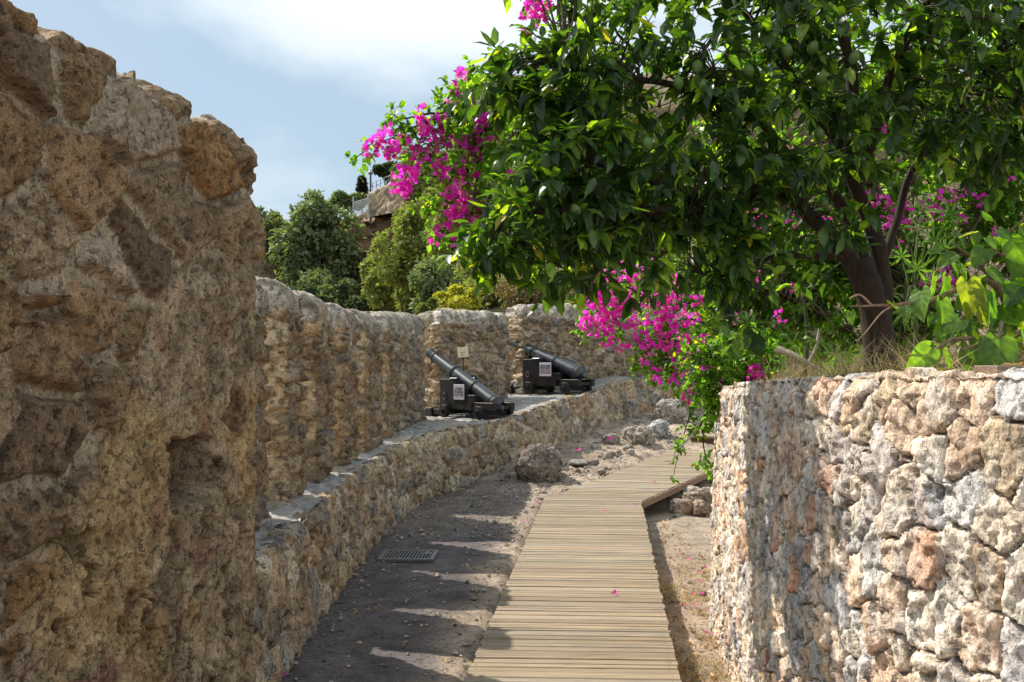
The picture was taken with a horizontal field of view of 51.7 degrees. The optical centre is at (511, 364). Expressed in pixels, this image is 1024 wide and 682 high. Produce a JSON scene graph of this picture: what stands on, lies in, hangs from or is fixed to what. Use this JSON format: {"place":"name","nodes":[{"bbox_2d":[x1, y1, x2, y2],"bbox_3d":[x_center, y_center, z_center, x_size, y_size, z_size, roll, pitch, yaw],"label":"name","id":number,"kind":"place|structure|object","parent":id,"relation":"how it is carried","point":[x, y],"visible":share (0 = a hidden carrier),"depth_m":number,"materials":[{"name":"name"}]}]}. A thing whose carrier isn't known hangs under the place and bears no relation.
{"place":"outdoors","nodes":[
{"label":"outdoors","id":0,"kind":"place"},
{"bbox_2d":[317,204,410,311],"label":"cliff","id":1,"kind":"structure","parent":0,"point":[380,223],"depth_m":58.71,"materials":[{"name":"brown stone"}]},
{"bbox_2d":[281,244,313,286],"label":"shrub","id":2,"kind":"object","parent":1,"relation":"on","point":[288,253],"visible":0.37,"depth_m":54.16,"materials":[{"name":"green plant"}]},
{"bbox_2d":[328,189,367,221],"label":"hedge","id":3,"kind":"object","parent":1,"relation":"on","point":[341,198],"visible":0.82,"depth_m":58.55,"materials":[{"name":"green plant"}]},
{"bbox_2d":[330,252,367,295],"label":"shrub","id":4,"kind":"object","parent":1,"relation":"on","point":[357,277],"visible":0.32,"depth_m":55.25,"materials":[{"name":"green plant"}]},
{"bbox_2d":[353,191,368,217],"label":"fence","id":5,"kind":"object","parent":1,"relation":"on","point":[360,208],"visible":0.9,"depth_m":57.59,"materials":[{"name":"metal"}]},
{"bbox_2d":[368,170,372,224],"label":"lamp post","id":6,"kind":"object","parent":1,"relation":"on","point":[370,172],"visible":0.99,"depth_m":58.75,"materials":[{"name":"metal"}]},
{"bbox_2d":[367,175,409,217],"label":"hilltop wall","id":7,"kind":"structure","parent":1,"relation":"on","point":[383,200],"depth_m":57.34,"materials":[{"name":"stone"}]},
{"bbox_2d":[372,175,389,190],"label":"railing","id":8,"kind":"object","parent":7,"relation":"on","point":[380,182],"visible":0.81,"depth_m":57.85,"materials":[{"name":"metal"}]},
{"bbox_2d":[391,206,406,226],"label":"shrub","id":9,"kind":"object","parent":1,"relation":"on","point":[394,214],"visible":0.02,"depth_m":49.67,"materials":[{"name":"green plant"}]},
{"bbox_2d":[389,143,450,186],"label":"tree","id":10,"kind":"object","parent":1,"relation":"on","point":[394,170],"visible":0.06,"depth_m":55.56,"materials":[{"name":"green plant"}]},
{"bbox_2d":[282,409,728,681],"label":"path","id":11,"kind":"structure","parent":0,"point":[369,655],"depth_m":8.54,"materials":[{"name":"grey gravel"}]},
{"bbox_2d":[0,0,265,681],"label":"old wall","id":12,"kind":"structure","parent":11,"relation":"on","point":[132,238],"depth_m":3.91,"materials":[{"name":"stone"}]},
{"bbox_2d":[376,549,438,562],"bbox_3d":[-0.930,1.721,9.480,0.500,0.034,0.480,0,0,2],"label":"drain grate","id":13,"kind":"object","parent":11,"relation":"on","point":[416,557],"visible":1,"depth_m":9.42,"materials":[{"name":"metal"}]},
{"bbox_2d":[251,375,718,681],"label":"stone ledge","id":14,"kind":"object","parent":11,"relation":"on","point":[315,543],"visible":0.48,"depth_m":10.39,"materials":[{"name":"beige stone"}]},
{"bbox_2d":[457,347,468,370],"bbox_3d":[-0.805,0.244,17.313,0.194,1.072,0.030,0,0,0],"label":"sign","id":15,"kind":"object","parent":14,"relation":"on","point":[462,352],"visible":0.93,"depth_m":17.30,"materials":[{"name":"paint"}]},
{"bbox_2d":[425,348,514,418],"bbox_3d":[-0.744,0.289,16.589,0.740,1.109,1.876,0,0,-41],"label":"cannon","id":16,"kind":"object","parent":14,"relation":"on","point":[461,391],"visible":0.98,"depth_m":16.37,"materials":[{"name":"black metal"}]},
{"bbox_2d":[508,336,594,393],"bbox_3d":[0.572,-0.015,18.760,1.937,1.077,0.740,0,0,43],"label":"cannon","id":17,"kind":"object","parent":14,"relation":"on","point":[545,370],"visible":1,"depth_m":18.48,"materials":[{"name":"black metal"}]},
{"bbox_2d":[504,472,517,480],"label":"rock","id":18,"kind":"object","parent":11,"relation":"on","point":[510,476],"visible":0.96,"depth_m":14.72,"materials":[{"name":"grey stone"}]},
{"bbox_2d":[514,443,562,483],"bbox_3d":[0.393,1.449,14.840,0.687,0.682,0.597,0,0,-22],"label":"boulder","id":19,"kind":"object","parent":11,"relation":"on","point":[535,462],"visible":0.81,"depth_m":14.64,"materials":[{"name":"grey stone"}]},
{"bbox_2d":[535,478,547,482],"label":"rock","id":20,"kind":"object","parent":11,"relation":"on","point":[540,480],"visible":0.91,"depth_m":14.54,"materials":[{"name":"grey stone"}]},
{"bbox_2d":[250,276,837,530],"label":"parapet wall","id":21,"kind":"structure","parent":11,"relation":"on","point":[337,385],"depth_m":11.61,"materials":[{"name":"stone"}]},
{"bbox_2d":[561,458,567,465],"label":"rock","id":22,"kind":"object","parent":11,"relation":"on","point":[565,462],"visible":0.23,"depth_m":15.55,"materials":[{"name":"grey stone"}]},
{"bbox_2d":[464,500,681,681],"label":"boardwalk","id":23,"kind":"structure","parent":11,"relation":"on","point":[562,613],"depth_m":7.36,"materials":[{"name":"brown wood"}]},
{"bbox_2d":[568,459,589,465],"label":"rock","id":24,"kind":"object","parent":11,"relation":"on","point":[579,462],"visible":1,"depth_m":15.62,"materials":[{"name":"grey stone"}]},
{"bbox_2d":[589,459,597,464],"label":"rock","id":25,"kind":"object","parent":11,"relation":"on","point":[593,462],"visible":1,"depth_m":15.62,"materials":[{"name":"grey stone"}]},
{"bbox_2d":[597,468,605,474],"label":"rock","id":26,"kind":"object","parent":11,"relation":"on","point":[601,471],"visible":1,"depth_m":15.16,"materials":[{"name":"beige stone"}]},
{"bbox_2d":[603,452,611,458],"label":"rock","id":27,"kind":"object","parent":11,"relation":"on","point":[609,455],"visible":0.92,"depth_m":15.98,"materials":[{"name":"beige stone"}]},
{"bbox_2d":[602,433,619,443],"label":"rock","id":28,"kind":"object","parent":11,"relation":"on","point":[615,439],"visible":0.96,"depth_m":16.91,"materials":[{"name":"beige stone"}]},
{"bbox_2d":[621,426,630,440],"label":"rock","id":29,"kind":"object","parent":11,"relation":"on","point":[624,432],"visible":0.48,"depth_m":17.23,"materials":[{"name":"beige stone"}]},
{"bbox_2d":[543,446,714,507],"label":"boardwalk","id":30,"kind":"structure","parent":11,"relation":"on","point":[634,483],"depth_m":14.20,"materials":[{"name":"brown wood"}]},
{"bbox_2d":[625,448,634,455],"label":"rock","id":31,"kind":"object","parent":11,"relation":"on","point":[631,452],"visible":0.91,"depth_m":16.14,"materials":[{"name":"beige stone"}]},
{"bbox_2d":[626,425,652,445],"bbox_3d":[2.051,1.161,16.895,0.434,0.377,0.366,0,0,-6],"label":"rock","id":32,"kind":"object","parent":11,"relation":"on","point":[637,434],"visible":0.87,"depth_m":16.78,"materials":[{"name":"beige stone"}]},
{"bbox_2d":[647,419,668,437],"bbox_3d":[2.428,1.071,17.501,0.371,0.340,0.438,0,0,1],"label":"rock","id":33,"kind":"object","parent":11,"relation":"on","point":[660,427],"visible":0.79,"depth_m":17.32,"materials":[{"name":"grey stone"}]},
{"bbox_2d":[655,398,685,423],"bbox_3d":[2.791,0.841,18.595,0.558,0.488,0.454,0,0,9],"label":"rock","id":34,"kind":"object","parent":11,"relation":"on","point":[667,410],"visible":0.79,"depth_m":18.43,"materials":[{"name":"grey stone"}]},
{"bbox_2d":[668,498,692,513],"bbox_3d":[2.190,1.837,13.601,0.347,0.224,0.207,0,0,6],"label":"rock","id":35,"kind":"object","parent":11,"relation":"on","point":[681,506],"visible":0.91,"depth_m":13.53,"materials":[{"name":"beige stone"}]},
{"bbox_2d":[682,491,705,501],"bbox_3d":[2.375,1.743,13.793,0.347,0.172,0.263,0,0,-9],"label":"rock","id":36,"kind":"object","parent":35,"relation":"on","point":[693,495],"visible":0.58,"depth_m":13.70,"materials":[{"name":"beige stone"}]},
{"bbox_2d":[347,329,1023,681],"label":"dead leaves","id":37,"kind":"object","parent":11,"relation":"on","point":[1021,361],"depth_m":7.29,"materials":[{"name":"brown plant"}]},
{"bbox_2d":[680,485,699,494],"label":"rock","id":38,"kind":"object","parent":11,"relation":"on","point":[689,488],"visible":0.54,"depth_m":14.01,"materials":[{"name":"beige stone"}]},
{"bbox_2d":[659,552,728,681],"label":"dry grass","id":39,"kind":"structure","parent":11,"relation":"on","point":[711,636],"depth_m":7.45,"materials":[{"name":"beige plant"}]},
{"bbox_2d":[692,499,709,516],"bbox_3d":[2.410,1.844,13.505,0.219,0.234,0.299,0,0,-2],"label":"rock","id":40,"kind":"object","parent":11,"relation":"on","point":[701,508],"visible":0.99,"depth_m":13.40,"materials":[{"name":"beige stone"}]},
{"bbox_2d":[687,428,714,443],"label":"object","id":41,"kind":"object","parent":11,"relation":"on","point":[709,439],"visible":0.06,"depth_m":16.99,"materials":[{"name":"beige stone"}]},
{"bbox_2d":[697,487,712,501],"bbox_3d":[2.581,1.698,13.806,0.330,0.199,0.203,0,0,-24],"label":"rock","id":42,"kind":"object","parent":11,"relation":"on","point":[706,494],"visible":0.57,"depth_m":13.72,"materials":[{"name":"beige stone"}]},
{"bbox_2d":[707,367,1023,681],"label":"retaining wall","id":43,"kind":"structure","parent":11,"relation":"on","point":[866,527],"depth_m":4.14,"materials":[{"name":"stone"}]},
{"bbox_2d":[570,258,771,483],"bbox_3d":[1.439,0.005,9.606,1.842,2.084,1.216,0,0,0],"label":"bougainvillea","id":44,"kind":"object","parent":43,"relation":"on","point":[664,326],"visible":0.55,"depth_m":9.30,"materials":[{"name":"pink plant"}]},
{"bbox_2d":[679,409,704,447],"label":"dead branch","id":45,"kind":"object","parent":44,"relation":"attached to","point":[698,424],"visible":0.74,"depth_m":9.09,"materials":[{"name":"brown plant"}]},
{"bbox_2d":[664,320,795,433],"bbox_3d":[1.669,0.086,7.908,0.987,0.867,0.603,0,0,-28],"label":"bougainvillea","id":46,"kind":"object","parent":43,"relation":"on","point":[706,367],"visible":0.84,"depth_m":7.81,"materials":[{"name":"green plant"}]},
{"bbox_2d":[846,211,1023,370],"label":"broad leaf shrub","id":47,"kind":"object","parent":43,"relation":"on","point":[971,300],"visible":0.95,"depth_m":4.50,"materials":[{"name":"green plant"}]},
{"bbox_2d":[974,365,1023,373],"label":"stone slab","id":48,"kind":"object","parent":43,"relation":"on","point":[988,368],"visible":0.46,"depth_m":3.87,"materials":[{"name":"beige stone"}]},
{"bbox_2d":[9,0,1011,222],"label":"sky","id":49,"kind":"structure","parent":0,"point":[301,82],"materials":[{"name":"blue"}]},
{"bbox_2d":[251,73,1023,374],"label":"hillside","id":50,"kind":"structure","parent":0,"point":[259,268],"depth_m":58.11,"materials":[{"name":"green plant"}]},
{"bbox_2d":[256,205,282,220],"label":"tree","id":51,"kind":"object","parent":50,"relation":"on","point":[274,214],"visible":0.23,"depth_m":59.77,"materials":[{"name":"green plant"}]},
{"bbox_2d":[262,215,291,280],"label":"shrub","id":52,"kind":"object","parent":50,"relation":"on","point":[269,225],"visible":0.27,"depth_m":57.21,"materials":[{"name":"green plant"}]},
{"bbox_2d":[288,282,338,303],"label":"shrub","id":53,"kind":"object","parent":50,"relation":"on","point":[317,293],"visible":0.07,"depth_m":45.87,"materials":[{"name":"green plant"}]},
{"bbox_2d":[266,188,366,297],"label":"tree","id":54,"kind":"object","parent":50,"relation":"on","point":[317,234],"visible":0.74,"depth_m":54.74,"materials":[{"name":"green plant"}]},
{"bbox_2d":[296,267,360,308],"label":"shrub","id":55,"kind":"object","parent":50,"relation":"on","point":[327,285],"visible":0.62,"depth_m":51.81,"materials":[{"name":"green plant"}]},
{"bbox_2d":[355,175,369,212],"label":"cypress tree","id":56,"kind":"object","parent":50,"relation":"on","point":[362,187],"visible":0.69,"depth_m":61.80,"materials":[{"name":"green plant"}]},
{"bbox_2d":[343,293,382,311],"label":"shrub","id":57,"kind":"object","parent":50,"relation":"on","point":[357,302],"visible":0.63,"depth_m":47.76,"materials":[{"name":"green plant"}]},
{"bbox_2d":[358,256,408,311],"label":"shrub","id":58,"kind":"object","parent":50,"relation":"on","point":[382,299],"visible":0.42,"depth_m":42.69,"materials":[{"name":"green plant"}]},
{"bbox_2d":[371,160,396,184],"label":"pine tree","id":59,"kind":"object","parent":50,"relation":"on","point":[382,170],"visible":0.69,"depth_m":59.61,"materials":[{"name":"green plant"}]},
{"bbox_2d":[366,198,437,313],"bbox_3d":[-3.925,-2.249,39.960,3.063,8.126,2.825,0,0,0],"label":"tree","id":60,"kind":"object","parent":50,"relation":"on","point":[399,263],"visible":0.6,"depth_m":39.36,"materials":[{"name":"green plant"}]},
{"bbox_2d":[415,296,438,313],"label":"shrub","id":61,"kind":"object","parent":50,"relation":"on","point":[432,303],"visible":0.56,"depth_m":26.35,"materials":[{"name":"green plant"}]},
{"bbox_2d":[416,182,451,223],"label":"shrub","id":62,"kind":"object","parent":50,"relation":"on","point":[431,192],"visible":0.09,"depth_m":40.46,"materials":[{"name":"green plant"}]},
{"bbox_2d":[407,256,471,314],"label":"shrub","id":63,"kind":"object","parent":50,"relation":"on","point":[425,286],"visible":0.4,"depth_m":33.43,"materials":[{"name":"green plant"}]},
{"bbox_2d":[396,145,488,216],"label":"tree","id":64,"kind":"object","parent":50,"relation":"on","point":[423,183],"visible":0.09,"depth_m":44.47,"materials":[{"name":"green plant"}]},
{"bbox_2d":[413,205,489,299],"bbox_3d":[-2.003,-3.283,36.889,2.811,4.634,2.621,0,0,-33],"label":"tree","id":65,"kind":"object","parent":50,"relation":"on","point":[441,251],"visible":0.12,"depth_m":36.63,"materials":[{"name":"green plant"}]},
{"bbox_2d":[432,284,481,310],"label":"shrub","id":66,"kind":"object","parent":50,"relation":"on","point":[454,296],"visible":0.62,"depth_m":27.39,"materials":[{"name":"yellow plant"}]},
{"bbox_2d":[456,275,507,308],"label":"shrub","id":67,"kind":"object","parent":50,"relation":"on","point":[492,298],"visible":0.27,"depth_m":30.38,"materials":[{"name":"green plant"}]},
{"bbox_2d":[461,180,509,244],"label":"shrub","id":68,"kind":"object","parent":50,"relation":"on","point":[489,185],"visible":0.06,"depth_m":39.64,"materials":[{"name":"green plant"}]},
{"bbox_2d":[454,236,526,276],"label":"shrub","id":69,"kind":"object","parent":50,"relation":"on","point":[459,270],"visible":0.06,"depth_m":34.55,"materials":[{"name":"green plant"}]},
{"bbox_2d":[461,134,533,239],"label":"tree","id":70,"kind":"object","parent":50,"relation":"on","point":[506,162],"visible":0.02,"depth_m":41.65,"materials":[{"name":"green plant"}]},
{"bbox_2d":[475,105,549,151],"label":"shrub","id":71,"kind":"object","parent":50,"relation":"on","point":[513,134],"visible":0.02,"depth_m":50.76,"materials":[{"name":"green plant"}]},
{"bbox_2d":[489,274,574,308],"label":"shrub","id":72,"kind":"object","parent":50,"relation":"on","point":[512,299],"visible":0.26,"depth_m":28.12,"materials":[{"name":"green plant"}]},
{"bbox_2d":[501,144,581,211],"bbox_3d":[1.217,-6.212,39.803,3.550,4.834,2.442,0,0,0],"label":"shrub","id":73,"kind":"object","parent":50,"relation":"on","point":[513,169],"visible":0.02,"depth_m":39.69,"materials":[{"name":"green plant"}]},
{"bbox_2d":[565,297,575,305],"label":"shrub","id":74,"kind":"object","parent":50,"relation":"on","point":[572,302],"visible":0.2,"depth_m":22.45,"materials":[{"name":"green plant"}]},
{"bbox_2d":[359,87,858,312],"bbox_3d":[5.445,-6.886,42.344,30.068,22.397,35.795,0,0,0],"label":"hillside scrub","id":75,"kind":"object","parent":50,"relation":"on","point":[464,275],"visible":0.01,"depth_m":34.69,"materials":[{"name":"green plant"}]},
{"bbox_2d":[545,110,703,197],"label":"tree","id":76,"kind":"object","parent":50,"relation":"on","point":[643,134],"visible":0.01,"depth_m":45.16,"materials":[{"name":"green plant"}]},
{"bbox_2d":[621,198,673,272],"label":"shrub","id":77,"kind":"object","parent":50,"relation":"on","point":[660,253],"visible":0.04,"depth_m":35.15,"materials":[{"name":"green plant"}]},
{"bbox_2d":[656,250,752,308],"bbox_3d":[5.720,-1.674,30.012,3.922,3.437,1.688,0,0,8],"label":"shrub","id":78,"kind":"object","parent":50,"relation":"on","point":[683,259],"visible":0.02,"depth_m":29.95,"materials":[{"name":"green plant"}]},
{"bbox_2d":[938,356,1023,370],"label":"terrace ground","id":79,"kind":"structure","parent":0,"point":[962,369],"depth_m":5.19,"materials":[{"name":"brown soil"}]},
{"bbox_2d":[434,0,1023,371],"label":"lemon tree","id":80,"kind":"object","parent":79,"relation":"on","point":[612,216],"visible":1,"depth_m":6.01,"materials":[{"name":"green plant"}]},
{"bbox_2d":[343,47,751,275],"bbox_3d":[0.343,-1.341,7.110,2.936,1.428,0.617,0,0,-8],"label":"bougainvillea","id":81,"kind":"object","parent":80,"relation":"attached to","point":[473,145],"visible":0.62,"depth_m":6.90,"materials":[{"name":"pink plant"}]},
{"bbox_2d":[506,0,730,176],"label":"bougainvillea","id":82,"kind":"object","parent":80,"relation":"attached to","point":[535,9],"visible":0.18,"depth_m":6.91,"materials":[{"name":"pink plant"}]},
{"bbox_2d":[732,241,890,376],"bbox_3d":[2.188,-0.379,7.562,1.219,1.145,0.562,0,0,-8],"label":"palmate plant","id":83,"kind":"object","parent":79,"relation":"on","point":[807,338],"visible":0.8,"depth_m":7.59,"materials":[{"name":"green plant"}]},
{"bbox_2d":[688,0,1023,368],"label":"bougainvillea","id":84,"kind":"object","parent":79,"relation":"on","point":[788,312],"visible":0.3,"depth_m":9.64,"materials":[{"name":"green plant"}]},
{"bbox_2d":[741,318,1023,381],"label":"dry grass","id":85,"kind":"structure","parent":79,"relation":"on","point":[859,364],"depth_m":5.76,"materials":[{"name":"beige plant"}]},
{"bbox_2d":[889,192,969,350],"bbox_3d":[3.074,-0.604,7.899,0.822,1.459,0.499,0,0,0],"label":"palmate plant","id":86,"kind":"object","parent":79,"relation":"on","point":[909,290],"visible":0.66,"depth_m":7.93,"materials":[{"name":"green plant"}]},
{"bbox_2d":[966,257,1009,335],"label":"dead branch","id":87,"kind":"object","parent":79,"relation":"on","point":[1000,323],"visible":0.15,"depth_m":5.19,"materials":[{"name":"brown wood"}]}
]}

